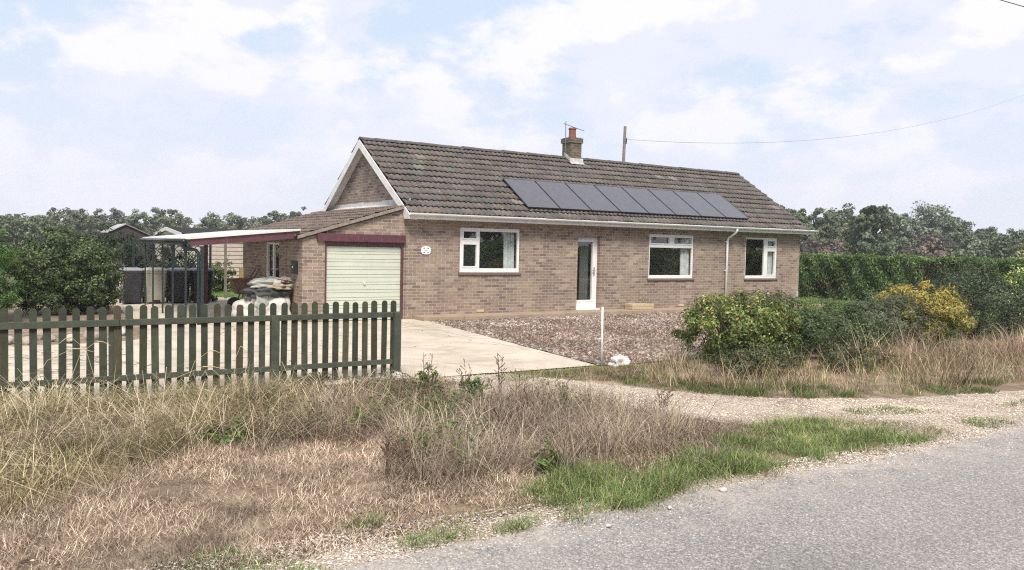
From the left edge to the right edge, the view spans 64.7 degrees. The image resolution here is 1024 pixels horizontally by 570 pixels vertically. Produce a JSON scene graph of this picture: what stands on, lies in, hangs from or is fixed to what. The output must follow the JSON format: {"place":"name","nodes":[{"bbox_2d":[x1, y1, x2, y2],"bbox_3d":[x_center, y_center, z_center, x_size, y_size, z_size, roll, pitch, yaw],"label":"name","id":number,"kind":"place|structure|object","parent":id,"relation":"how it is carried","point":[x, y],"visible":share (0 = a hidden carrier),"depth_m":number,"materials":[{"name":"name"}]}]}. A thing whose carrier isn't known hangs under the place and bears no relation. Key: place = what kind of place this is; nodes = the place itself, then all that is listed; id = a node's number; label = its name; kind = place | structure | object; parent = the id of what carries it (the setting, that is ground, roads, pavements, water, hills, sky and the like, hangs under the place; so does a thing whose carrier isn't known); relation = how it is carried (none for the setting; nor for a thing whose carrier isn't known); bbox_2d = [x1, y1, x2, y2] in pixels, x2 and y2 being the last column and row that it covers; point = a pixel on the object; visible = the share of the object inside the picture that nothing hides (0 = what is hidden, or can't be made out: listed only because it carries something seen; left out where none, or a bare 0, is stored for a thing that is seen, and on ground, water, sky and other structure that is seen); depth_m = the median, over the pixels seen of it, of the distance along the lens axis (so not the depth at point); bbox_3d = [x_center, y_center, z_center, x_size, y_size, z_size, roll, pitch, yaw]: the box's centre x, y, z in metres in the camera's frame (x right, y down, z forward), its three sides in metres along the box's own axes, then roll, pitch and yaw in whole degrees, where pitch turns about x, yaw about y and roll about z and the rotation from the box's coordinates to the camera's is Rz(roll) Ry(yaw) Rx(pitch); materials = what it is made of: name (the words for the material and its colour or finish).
{"place":"outdoors","nodes":[
{"label":"outdoors","id":0,"kind":"place"},
{"bbox_2d":[116,289,242,298],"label":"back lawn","id":1,"kind":"structure","parent":0,"point":[212,293],"depth_m":26.99,"materials":[{"name":"green plant"}]},
{"bbox_2d":[68,224,196,295],"bbox_3d":[-11.653,-0.737,25.193,4.107,2.280,1.949,0,3,-32],"label":"privet bush","id":2,"kind":"object","parent":1,"relation":"on","point":[110,241],"visible":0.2,"depth_m":24.99,"materials":[{"name":"green plant"}]},
{"bbox_2d":[208,259,236,291],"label":"shrub","id":3,"kind":"object","parent":1,"relation":"on","point":[217,283],"visible":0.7,"depth_m":28.30,"materials":[{"name":"green plant"}]},
{"bbox_2d":[0,297,592,406],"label":"driveway","id":4,"kind":"structure","parent":0,"point":[450,348],"depth_m":13.42,"materials":[{"name":"concrete"}]},
{"bbox_2d":[119,267,143,302],"bbox_3d":[-10.615,0.015,22.549,0.575,1.000,0.740,0,3,-32],"label":"wheelie bin","id":5,"kind":"object","parent":4,"relation":"on","point":[133,286],"visible":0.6,"depth_m":22.29,"materials":[{"name":"black plastic"}]},
{"bbox_2d":[142,267,167,302],"bbox_3d":[-10.091,0.012,22.844,0.575,1.000,0.740,0,3,-32],"label":"wheelie bin","id":6,"kind":"object","parent":4,"relation":"on","point":[157,284],"visible":0.6,"depth_m":22.56,"materials":[{"name":"beige plastic"}]},
{"bbox_2d":[132,239,211,283],"bbox_3d":[-10.021,-0.430,23.890,2.180,1.800,0.060,0,3,-32],"label":"trellis screen","id":7,"kind":"object","parent":4,"relation":"on","point":[139,241],"visible":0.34,"depth_m":23.75,"materials":[{"name":"black metal"}]},
{"bbox_2d":[166,268,190,301],"bbox_3d":[-9.556,0.008,23.157,0.575,1.000,0.740,0,3,-32],"label":"wheelie bin","id":8,"kind":"object","parent":4,"relation":"on","point":[179,284],"visible":0.76,"depth_m":22.88,"materials":[{"name":"black plastic"}]},
{"bbox_2d":[188,268,213,301],"bbox_3d":[-9.029,0.005,23.465,0.575,1.000,0.740,0,3,-32],"label":"wheelie bin","id":9,"kind":"object","parent":4,"relation":"on","point":[193,285],"visible":0.58,"depth_m":23.25,"materials":[{"name":"black plastic"}]},
{"bbox_2d":[140,229,300,324],"bbox_3d":[-7.501,-0.363,20.250,2.530,2.125,6.200,0,3,-32],"label":"carport","id":10,"kind":"object","parent":4,"relation":"on","point":[205,239],"visible":0.98,"depth_m":17.97,"materials":[{"name":"paint"}]},
{"bbox_2d":[227,268,260,309],"bbox_3d":[-6.978,0.107,20.993,0.799,1.078,0.450,0,3,-32],"label":"wheelbarrow","id":11,"kind":"object","parent":4,"relation":"on","point":[238,285],"visible":0.69,"depth_m":20.81,"materials":[{"name":"metal"}]},
{"bbox_2d":[251,296,290,315],"bbox_3d":[-5.619,0.508,18.712,0.891,0.680,0.809,0,3,-32],"label":"bulk bag","id":12,"kind":"object","parent":4,"relation":"on","point":[279,301],"visible":0.25,"depth_m":18.45,"materials":[{"name":"white fabric"}]},
{"bbox_2d":[241,287,293,298],"bbox_3d":[-5.621,0.135,18.634,0.773,0.366,1.095,4,4,40],"label":"dark tarpaulin","id":13,"kind":"object","parent":12,"relation":"on","point":[264,291],"visible":0.58,"depth_m":18.36,"materials":[{"name":"grey plastic"}]},
{"bbox_2d":[247,277,281,288],"bbox_3d":[-5.639,-0.042,18.620,0.856,0.266,0.704,0,3,-32],"label":"folded sheet","id":14,"kind":"object","parent":13,"relation":"on","point":[255,283],"visible":0.69,"depth_m":18.36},
{"bbox_2d":[0,244,959,410],"bbox_3d":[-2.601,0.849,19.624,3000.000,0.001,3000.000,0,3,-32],"label":"ground","id":15,"kind":"structure","parent":0,"point":[10,280],"depth_m":13.67,"materials":[{"name":"green plant"}]},
{"bbox_2d":[0,215,20,242],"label":"tree","id":16,"kind":"object","parent":15,"relation":"on","point":[12,234],"visible":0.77,"depth_m":75.97,"materials":[{"name":"green plant"}]},
{"bbox_2d":[0,213,40,244],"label":"tree","id":17,"kind":"object","parent":15,"relation":"on","point":[24,227],"visible":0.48,"depth_m":77.90,"materials":[{"name":"green plant"}]},
{"bbox_2d":[18,213,55,244],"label":"tree","id":18,"kind":"object","parent":15,"relation":"on","point":[41,220],"visible":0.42,"depth_m":102.47,"materials":[{"name":"green plant"}]},
{"bbox_2d":[44,207,79,236],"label":"tree","id":19,"kind":"object","parent":15,"relation":"on","point":[68,220],"visible":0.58,"depth_m":104.03,"materials":[{"name":"green plant"}]},
{"bbox_2d":[8,303,147,345],"bbox_3d":[-12.630,0.747,17.066,8.430,0.001,11.025,0,3,-32],"label":"planting bed","id":20,"kind":"object","parent":15,"relation":"on","point":[55,317],"visible":0.22,"depth_m":17.39,"materials":[{"name":"soil"}]},
{"bbox_2d":[0,218,27,311],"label":"conifer bush","id":21,"kind":"object","parent":20,"relation":"on","point":[7,301],"visible":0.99,"depth_m":17.13,"materials":[{"name":"green plant"}]},
{"bbox_2d":[0,226,128,313],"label":"laurel bush","id":22,"kind":"object","parent":20,"relation":"on","point":[80,286],"visible":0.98,"depth_m":18.72,"materials":[{"name":"green plant"}]},
{"bbox_2d":[65,208,97,235],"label":"tree","id":23,"kind":"object","parent":15,"relation":"on","point":[86,220],"visible":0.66,"depth_m":109.30,"materials":[{"name":"green plant"}]},
{"bbox_2d":[87,208,113,237],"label":"tree","id":24,"kind":"object","parent":15,"relation":"on","point":[104,216],"visible":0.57,"depth_m":114.95,"materials":[{"name":"green plant"}]},
{"bbox_2d":[104,207,131,226],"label":"tree","id":25,"kind":"object","parent":15,"relation":"on","point":[114,214],"visible":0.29,"depth_m":116.10,"materials":[{"name":"green plant"}]},
{"bbox_2d":[100,223,151,265],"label":"outbuilding","id":26,"kind":"structure","parent":15,"relation":"on","point":[128,229],"depth_m":39.08,"materials":[{"name":"white"}]},
{"bbox_2d":[121,209,149,231],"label":"tree","id":27,"kind":"object","parent":15,"relation":"on","point":[136,217],"visible":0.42,"depth_m":116.99,"materials":[{"name":"green plant"}]},
{"bbox_2d":[142,207,170,234],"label":"tree","id":28,"kind":"object","parent":15,"relation":"on","point":[157,221],"visible":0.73,"depth_m":113.77,"materials":[{"name":"green plant"}]},
{"bbox_2d":[162,209,193,227],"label":"tree","id":29,"kind":"object","parent":15,"relation":"on","point":[177,218],"visible":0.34,"depth_m":117.00,"materials":[{"name":"green plant"}]},
{"bbox_2d":[154,227,246,288],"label":"timber shed","id":30,"kind":"structure","parent":15,"relation":"on","point":[235,252],"depth_m":30.06,"materials":[{"name":"wood"}]},
{"bbox_2d":[0,300,401,402],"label":"picket fence","id":31,"kind":"object","parent":15,"relation":"on","point":[75,324],"visible":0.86,"depth_m":9.71,"materials":[{"name":"green wood"}]},
{"bbox_2d":[193,211,228,228],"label":"tree","id":32,"kind":"object","parent":15,"relation":"on","point":[209,221],"visible":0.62,"depth_m":121.17,"materials":[{"name":"green plant"}]},
{"bbox_2d":[222,212,254,228],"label":"tree","id":33,"kind":"object","parent":15,"relation":"on","point":[240,223],"visible":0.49,"depth_m":124.23,"materials":[{"name":"green plant"}]},
{"bbox_2d":[243,123,818,321],"bbox_3d":[0.953,-2.233,25.304,17.550,5.780,7.058,0,3,-32],"label":"bungalow","id":34,"kind":"object","parent":15,"relation":"on","point":[411,228],"visible":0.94,"depth_m":22.23,"materials":[{"name":"brick"}]},
{"bbox_2d":[326,246,400,320],"bbox_3d":[-3.498,-0.044,19.098,1.861,1.741,0.070,0,3,-32],"label":"garage door","id":35,"kind":"structure","parent":34,"relation":"in","point":[359,274],"depth_m":19.08,"materials":[{"name":"white metal"}]},
{"bbox_2d":[458,227,520,274],"bbox_3d":[-0.605,-0.818,20.891,1.872,1.290,0.281,0,3,-32],"label":"window","id":36,"kind":"structure","parent":34,"relation":"in","point":[508,268],"depth_m":20.90,"materials":[{"name":"white plastic"}]},
{"bbox_2d":[576,237,599,309],"bbox_3d":[2.056,-0.325,22.643,0.815,2.024,0.370,0,3,-32],"label":"front door","id":37,"kind":"structure","parent":34,"relation":"in","point":[581,304],"depth_m":22.78,"materials":[{"name":"white plastic"}]},
{"bbox_2d":[647,234,694,280],"bbox_3d":[4.721,-0.777,24.239,1.881,1.463,0.269,0,3,-32],"label":"window","id":38,"kind":"structure","parent":34,"relation":"in","point":[684,245],"depth_m":24.42,"materials":[{"name":"white plastic"}]},
{"bbox_2d":[744,237,777,279],"bbox_3d":[8.052,-0.801,26.323,1.591,1.473,0.249,0,3,-32],"label":"window","id":39,"kind":"structure","parent":34,"relation":"in","point":[767,270],"depth_m":26.47,"materials":[{"name":"white plastic"}]},
{"bbox_2d":[780,205,813,225],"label":"tree","id":40,"kind":"object","parent":15,"relation":"on","point":[802,217],"visible":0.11,"depth_m":88.55,"materials":[{"name":"green plant"}]},
{"bbox_2d":[800,226,830,251],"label":"tree","id":41,"kind":"object","parent":15,"relation":"on","point":[821,235],"visible":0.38,"depth_m":77.86,"materials":[{"name":"green plant"}]},
{"bbox_2d":[800,239,844,254],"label":"hedgerow bush","id":42,"kind":"object","parent":15,"relation":"on","point":[816,247],"visible":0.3,"depth_m":70.23,"materials":[{"name":"brown plant"}]},
{"bbox_2d":[810,203,856,246],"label":"tree","id":43,"kind":"object","parent":15,"relation":"on","point":[831,222],"visible":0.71,"depth_m":89.43,"materials":[{"name":"green plant"}]},
{"bbox_2d":[835,217,860,254],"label":"tree","id":44,"kind":"object","parent":15,"relation":"on","point":[843,234],"visible":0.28,"depth_m":80.46,"materials":[{"name":"green plant"}]},
{"bbox_2d":[847,204,901,253],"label":"tree","id":45,"kind":"object","parent":15,"relation":"on","point":[863,229],"visible":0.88,"depth_m":72.22,"materials":[{"name":"green plant"}]},
{"bbox_2d":[861,239,905,256],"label":"hedgerow bush","id":46,"kind":"object","parent":15,"relation":"on","point":[886,249],"visible":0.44,"depth_m":68.72,"materials":[{"name":"green plant"}]},
{"bbox_2d":[890,213,924,251],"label":"tree","id":47,"kind":"object","parent":15,"relation":"on","point":[903,233],"visible":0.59,"depth_m":92.92,"materials":[{"name":"green plant"}]},
{"bbox_2d":[798,253,1023,311],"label":"conifer hedge","id":48,"kind":"object","parent":15,"relation":"on","point":[850,277],"visible":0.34,"depth_m":30.45,"materials":[{"name":"green plant"}]},
{"bbox_2d":[898,234,961,259],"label":"hedgerow bush","id":49,"kind":"object","parent":15,"relation":"on","point":[929,247],"visible":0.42,"depth_m":64.81,"materials":[{"name":"brown plant"}]},
{"bbox_2d":[906,200,964,248],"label":"tree","id":50,"kind":"object","parent":15,"relation":"on","point":[935,225],"visible":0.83,"depth_m":96.16,"materials":[{"name":"green plant"}]},
{"bbox_2d":[940,217,976,248],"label":"tree","id":51,"kind":"object","parent":15,"relation":"on","point":[966,231],"visible":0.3,"depth_m":97.01,"materials":[{"name":"green plant"}]},
{"bbox_2d":[945,237,988,261],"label":"hedgerow bush","id":52,"kind":"object","parent":15,"relation":"on","point":[970,245],"visible":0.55,"depth_m":63.80,"materials":[{"name":"green plant"}]},
{"bbox_2d":[979,235,1017,258],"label":"hedgerow bush","id":53,"kind":"object","parent":15,"relation":"on","point":[999,247],"visible":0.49,"depth_m":65.99,"materials":[{"name":"green plant"}]},
{"bbox_2d":[987,228,1023,256],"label":"tree","id":54,"kind":"object","parent":15,"relation":"on","point":[1017,237],"visible":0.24,"depth_m":96.36,"materials":[{"name":"green plant"}]},
{"bbox_2d":[0,336,1023,569],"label":"verge","id":55,"kind":"structure","parent":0,"point":[1007,386],"depth_m":5.91,"materials":[{"name":"soil"}]},
{"bbox_2d":[0,358,365,535],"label":"tall dry grass","id":56,"kind":"structure","parent":55,"relation":"on","point":[164,433],"depth_m":7.07,"materials":[{"name":"plant"}]},
{"bbox_2d":[0,370,445,491],"bbox_3d":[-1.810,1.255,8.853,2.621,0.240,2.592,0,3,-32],"label":"weeds","id":57,"kind":"object","parent":55,"relation":"on","point":[376,382],"visible":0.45,"depth_m":8.92,"materials":[{"name":"green plant"}]},
{"bbox_2d":[202,417,255,445],"bbox_3d":[-2.537,1.336,7.287,0.477,0.253,0.418,0,3,-32],"label":"weed","id":58,"kind":"object","parent":55,"relation":"on","point":[230,439],"visible":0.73,"depth_m":7.25,"materials":[{"name":"green plant"}]},
{"bbox_2d":[0,361,469,537],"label":"straw arcs","id":59,"kind":"object","parent":55,"relation":"on","point":[102,399],"visible":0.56,"depth_m":7.65,"materials":[{"name":"beige plant"}]},
{"bbox_2d":[162,539,350,569],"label":"grass tuft patch","id":60,"kind":"object","parent":55,"relation":"on","point":[248,566],"visible":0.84,"depth_m":4.58,"materials":[{"name":"plant"}]},
{"bbox_2d":[187,346,465,451],"bbox_3d":[-1.738,1.017,8.589,3.968,0.748,4.060,0,3,-32],"label":"brown dead growth","id":61,"kind":"object","parent":55,"relation":"on","point":[337,416],"visible":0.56,"depth_m":7.92,"materials":[{"name":"plant"}]},
{"bbox_2d":[337,509,395,535],"bbox_3d":[-0.951,1.509,5.247,0.473,0.122,0.374,0,3,-26],"label":"grass tuft patch","id":62,"kind":"object","parent":55,"relation":"on","point":[374,519],"visible":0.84,"depth_m":5.25,"materials":[{"name":"green plant"}]},
{"bbox_2d":[380,430,399,477],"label":"dead stalk","id":63,"kind":"object","parent":55,"relation":"on","point":[386,445],"visible":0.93,"depth_m":6.35,"materials":[{"name":"brown plant"}]},
{"bbox_2d":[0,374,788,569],"bbox_3d":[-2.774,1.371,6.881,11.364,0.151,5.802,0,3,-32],"label":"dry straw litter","id":64,"kind":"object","parent":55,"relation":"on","point":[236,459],"visible":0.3,"depth_m":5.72,"materials":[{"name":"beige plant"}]},
{"bbox_2d":[458,376,492,395],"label":"weed","id":65,"kind":"object","parent":55,"relation":"on","point":[476,380],"visible":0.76,"depth_m":9.88,"materials":[{"name":"green plant"}]},
{"bbox_2d":[289,355,746,490],"bbox_3d":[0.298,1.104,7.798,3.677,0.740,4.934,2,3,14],"label":"dead grass mound","id":66,"kind":"object","parent":55,"relation":"on","point":[661,435],"visible":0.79,"depth_m":7.28,"materials":[{"name":"plant"}]},
{"bbox_2d":[395,379,620,473],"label":"dry grass","id":67,"kind":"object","parent":66,"relation":"on","point":[451,422],"visible":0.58,"depth_m":7.52,"materials":[{"name":"brown plant"}]},
{"bbox_2d":[494,365,586,381],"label":"track grass tufts","id":68,"kind":"object","parent":55,"relation":"on","point":[532,375],"visible":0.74,"depth_m":11.54,"materials":[{"name":"green plant"}]},
{"bbox_2d":[531,439,559,481],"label":"weed","id":69,"kind":"object","parent":55,"relation":"on","point":[544,462],"visible":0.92,"depth_m":6.40,"materials":[{"name":"green plant"}]},
{"bbox_2d":[497,361,675,383],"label":"dry grass","id":70,"kind":"structure","parent":55,"relation":"on","point":[622,376],"depth_m":11.75,"materials":[{"name":"plant"}]},
{"bbox_2d":[231,424,1023,569],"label":"road edge gravel","id":71,"kind":"structure","parent":55,"relation":"on","point":[377,553],"depth_m":5.30,"materials":[{"name":"beige gravel"}]},
{"bbox_2d":[371,520,470,553],"bbox_3d":[-0.522,1.540,4.985,0.656,0.103,0.500,-8,10,-74],"label":"grass tuft patch","id":72,"kind":"object","parent":71,"relation":"on","point":[427,540],"visible":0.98,"depth_m":5.00,"materials":[{"name":"green plant"}]},
{"bbox_2d":[487,511,549,536],"bbox_3d":[0.053,1.526,5.271,0.572,0.129,0.374,0,3,-32],"label":"grass tuft patch","id":73,"kind":"object","parent":71,"relation":"on","point":[509,528],"visible":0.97,"depth_m":5.26,"materials":[{"name":"green plant"}]},
{"bbox_2d":[572,414,764,476],"bbox_3d":[1.489,1.446,7.445,1.457,0.142,3.093,2,3,23],"label":"dead thatch","id":74,"kind":"object","parent":55,"relation":"on","point":[691,432],"visible":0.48,"depth_m":7.57,"materials":[{"name":"plant"}]},
{"bbox_2d":[417,412,991,549],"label":"thin verge grass","id":75,"kind":"structure","parent":55,"relation":"on","point":[775,472],"depth_m":6.84,"materials":[{"name":"plant"}]},
{"bbox_2d":[503,408,952,525],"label":"green verge grass","id":76,"kind":"structure","parent":55,"relation":"on","point":[733,460],"depth_m":6.68,"materials":[{"name":"green plant"}]},
{"bbox_2d":[670,288,803,360],"bbox_3d":[3.720,0.674,13.505,2.232,1.245,1.858,0,3,-32],"label":"variegated shrub","id":77,"kind":"object","parent":55,"relation":"on","point":[734,324],"visible":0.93,"depth_m":13.17,"materials":[{"name":"green plant"}]},
{"bbox_2d":[704,341,809,375],"bbox_3d":[3.678,1.097,12.051,1.707,0.545,1.162,0,3,-32],"label":"bramble patch","id":78,"kind":"object","parent":55,"relation":"on","point":[760,353],"visible":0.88,"depth_m":11.84,"materials":[{"name":"green plant"}]},
{"bbox_2d":[614,372,1018,398],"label":"green track edge grass","id":79,"kind":"structure","parent":55,"relation":"on","point":[741,391],"depth_m":10.79,"materials":[{"name":"green plant"}]},
{"bbox_2d":[615,313,1023,395],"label":"roadside dry grass","id":80,"kind":"structure","parent":55,"relation":"on","point":[682,365],"depth_m":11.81,"materials":[{"name":"plant"}]},
{"bbox_2d":[773,298,894,357],"bbox_3d":[5.697,0.782,14.349,2.359,1.032,1.809,0,3,-32],"label":"green bush","id":81,"kind":"object","parent":55,"relation":"on","point":[833,327],"visible":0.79,"depth_m":14.01,"materials":[{"name":"green plant"}]},
{"bbox_2d":[810,341,898,372],"bbox_3d":[5.433,1.117,12.741,1.662,0.515,1.064,0,3,-32],"label":"bramble patch","id":82,"kind":"object","parent":55,"relation":"on","point":[833,355],"visible":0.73,"depth_m":12.58,"materials":[{"name":"green plant"}]},
{"bbox_2d":[841,289,936,347],"bbox_3d":[7.312,0.661,15.970,1.872,1.187,1.560,-1,4,-45],"label":"juniper bush","id":83,"kind":"object","parent":55,"relation":"on","point":[880,312],"visible":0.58,"depth_m":15.70,"materials":[{"name":"green plant"}]},
{"bbox_2d":[872,280,977,345],"bbox_3d":[8.552,0.565,16.686,2.173,1.361,1.972,0,3,-32],"label":"shrub","id":84,"kind":"object","parent":55,"relation":"on","point":[945,303],"visible":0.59,"depth_m":16.30,"materials":[{"name":"yellow plant"}]},
{"bbox_2d":[0,0,1023,234],"label":"sky","id":85,"kind":"structure","parent":0,"point":[195,108],"materials":[{"name":"white"}]},
{"bbox_2d":[412,304,824,320],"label":"path","id":86,"kind":"structure","parent":0,"point":[454,317],"depth_m":21.18,"materials":[{"name":"beige concrete"}]},
{"bbox_2d":[441,313,823,364],"bbox_3d":[3.590,1.027,18.419,9.831,0.001,7.505,0,3,-32],"label":"shingle garden","id":87,"kind":"object","parent":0,"point":[620,335],"visible":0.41,"depth_m":16.41,"materials":[{"name":"brown gravel"}]},
{"bbox_2d":[433,311,786,363],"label":"bed leaf litter","id":88,"kind":"object","parent":87,"relation":"on","point":[599,328],"visible":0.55,"depth_m":17.67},
{"bbox_2d":[429,312,808,364],"bbox_3d":[3.570,0.996,18.380,9.838,0.060,7.455,0,3,-32],"label":"garden shingle","id":89,"kind":"object","parent":87,"relation":"on","point":[656,317],"visible":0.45,"depth_m":17.32,"materials":[{"name":"gravel"}]},
{"bbox_2d":[467,321,791,362],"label":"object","id":90,"kind":"object","parent":87,"relation":"on","point":[608,328],"visible":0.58,"depth_m":16.20,"materials":[{"name":"gravel"}]},
{"bbox_2d":[729,287,820,349],"bbox_3d":[4.760,0.641,14.963,1.817,1.212,1.807,3,3,30],"label":"cotoneaster bush","id":91,"kind":"object","parent":87,"relation":"on","point":[773,296],"visible":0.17,"depth_m":14.70,"materials":[{"name":"green plant"}]},
{"bbox_2d":[735,290,838,329],"bbox_3d":[5.936,0.644,17.523,3.117,1.022,2.307,0,3,-32],"label":"pale bush","id":92,"kind":"object","parent":87,"relation":"on","point":[810,303],"visible":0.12,"depth_m":17.75,"materials":[{"name":"green plant"}]},
{"bbox_2d":[327,427,1023,569],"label":"road","id":93,"kind":"structure","parent":0,"point":[945,517],"depth_m":5.34,"materials":[{"name":"grey asphalt"}]},
{"bbox_2d":[125,419,1023,569],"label":"road edge chippings","id":94,"kind":"object","parent":93,"relation":"on","point":[592,511],"visible":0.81,"depth_m":5.38,"materials":[{"name":"gravel"}]},
{"bbox_2d":[355,429,1023,569],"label":"stray chippings","id":95,"kind":"object","parent":93,"relation":"on","point":[730,501],"visible":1,"depth_m":5.88,"materials":[{"name":"gravel"}]},
{"bbox_2d":[424,373,1023,439],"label":"gravel track","id":96,"kind":"structure","parent":0,"point":[744,415],"depth_m":9.69,"materials":[{"name":"beige gravel"}]},
{"bbox_2d":[841,404,943,415],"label":"track grass tufts","id":97,"kind":"object","parent":96,"relation":"on","point":[888,410],"visible":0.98,"depth_m":9.44,"materials":[{"name":"green plant"}]},
{"bbox_2d":[952,415,1015,430],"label":"track grass tufts","id":98,"kind":"object","parent":96,"relation":"on","point":[980,425],"visible":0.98,"depth_m":8.89,"materials":[{"name":"green plant"}]},
{"bbox_2d":[786,296,1023,340],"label":"lawn","id":99,"kind":"structure","parent":0,"point":[958,334],"depth_m":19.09,"materials":[{"name":"green plant"}]},
{"bbox_2d":[904,259,1023,338],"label":"dark bush","id":100,"kind":"object","parent":99,"relation":"on","point":[982,302],"visible":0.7,"depth_m":17.77,"materials":[{"name":"green plant"}]},
{"bbox_2d":[984,264,1023,321],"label":"euonymus","id":101,"kind":"object","parent":99,"relation":"on","point":[1011,277],"visible":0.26,"depth_m":22.02,"materials":[{"name":"green plant"}]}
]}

